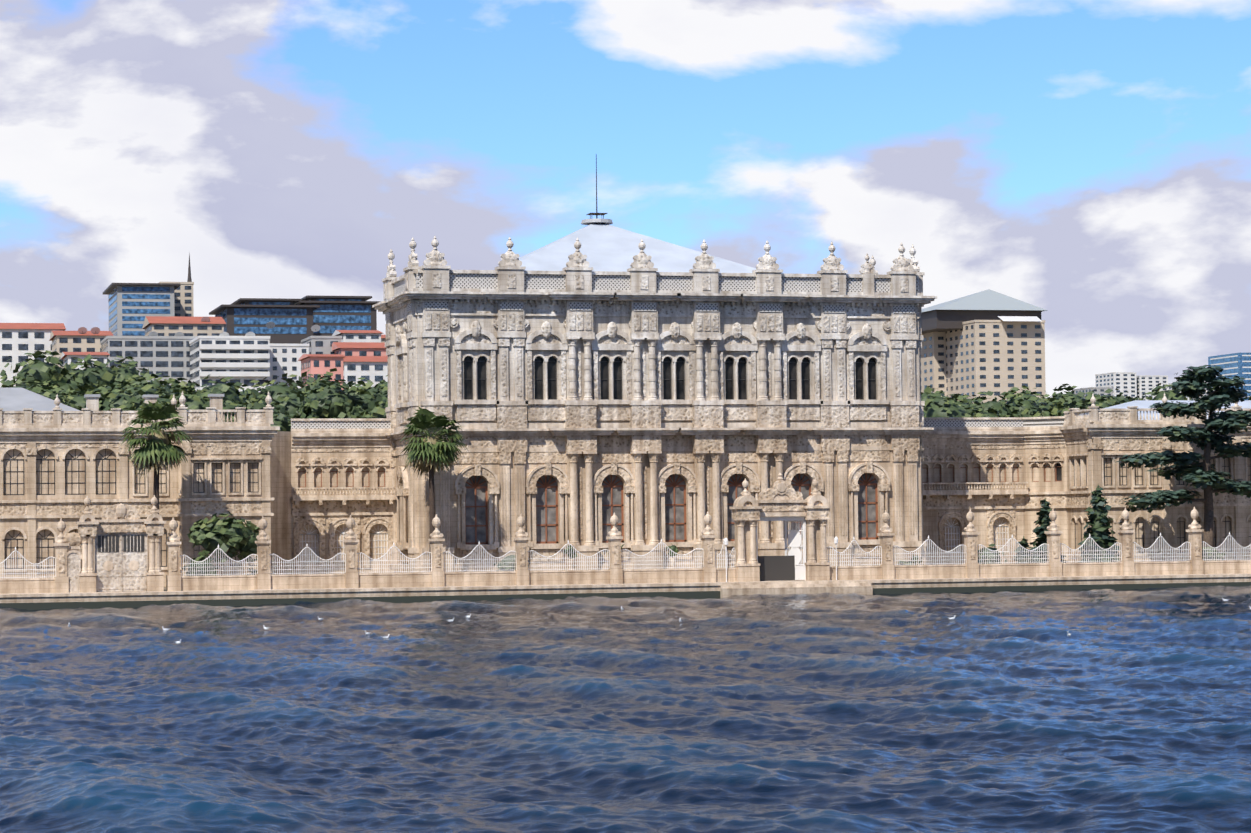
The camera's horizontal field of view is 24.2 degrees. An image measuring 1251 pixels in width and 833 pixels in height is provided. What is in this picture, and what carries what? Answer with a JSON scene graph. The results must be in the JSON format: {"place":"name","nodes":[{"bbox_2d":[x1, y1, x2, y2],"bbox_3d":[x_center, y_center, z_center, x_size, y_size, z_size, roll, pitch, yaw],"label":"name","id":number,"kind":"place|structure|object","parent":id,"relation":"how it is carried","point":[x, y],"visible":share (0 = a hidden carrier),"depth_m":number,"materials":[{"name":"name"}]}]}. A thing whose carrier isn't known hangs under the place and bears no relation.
{"place":"outdoors","nodes":[
{"label":"outdoors","id":0,"kind":"place"},
{"bbox_2d":[28,619,1030,832],"bbox_3d":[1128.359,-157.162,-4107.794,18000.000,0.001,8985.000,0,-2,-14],"label":"sea water","id":1,"kind":"structure","parent":0,"point":[411,795],"depth_m":68.77,"materials":[{"name":"blue liquid"}]},
{"bbox_2d":[0,585,1250,832],"bbox_3d":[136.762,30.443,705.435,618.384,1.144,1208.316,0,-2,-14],"label":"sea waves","id":2,"kind":"object","parent":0,"point":[1122,711],"visible":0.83,"depth_m":91.24,"materials":[{"name":"liquid"}]},
{"bbox_2d":[68,598,1250,643],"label":"seagulls","id":3,"kind":"object","parent":2,"relation":"on","point":[467,616],"visible":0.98,"depth_m":173.85,"materials":[{"name":"white"}]},
{"bbox_2d":[0,573,1250,609],"bbox_3d":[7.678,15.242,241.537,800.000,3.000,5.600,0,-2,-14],"label":"quay pavement","id":4,"kind":"structure","parent":0,"point":[231,598],"depth_m":237.11,"materials":[{"name":"stone"}]},
{"bbox_2d":[0,473,1250,593],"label":"sea fence and gates","id":5,"kind":"object","parent":4,"relation":"on","point":[120,555],"visible":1,"depth_m":241.04,"materials":[{"name":"stone"}]},
{"bbox_2d":[0,0,1250,397],"label":"sky","id":6,"kind":"structure","parent":0,"point":[1087,163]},
{"bbox_2d":[372,154,936,572],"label":"palace","id":7,"kind":"structure","parent":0,"point":[582,385],"depth_m":254.17,"materials":[{"name":"beige stone"}]},
{"label":"terrain","id":8,"kind":"structure","parent":0,"visible":0},
{"bbox_2d":[0,350,1250,431],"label":"tree belt","id":9,"kind":"object","parent":8,"relation":"on","point":[124,387],"visible":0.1,"depth_m":330.28,"materials":[{"name":"green plant"}]},
{"bbox_2d":[0,388,1250,586],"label":"palace wings","id":10,"kind":"object","parent":8,"relation":"on","point":[314,484],"visible":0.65,"depth_m":258.45},
{"bbox_2d":[0,253,1250,402],"bbox_3d":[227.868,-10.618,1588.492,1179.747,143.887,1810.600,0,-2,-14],"label":"city buildings","id":11,"kind":"structure","parent":8,"relation":"on","point":[985,341],"depth_m":712.38,"materials":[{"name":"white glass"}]},
{"bbox_2d":[119,365,1250,575],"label":"trees","id":12,"kind":"object","parent":8,"relation":"on","point":[429,452],"visible":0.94,"depth_m":258.25,"materials":[{"name":"green plant"}]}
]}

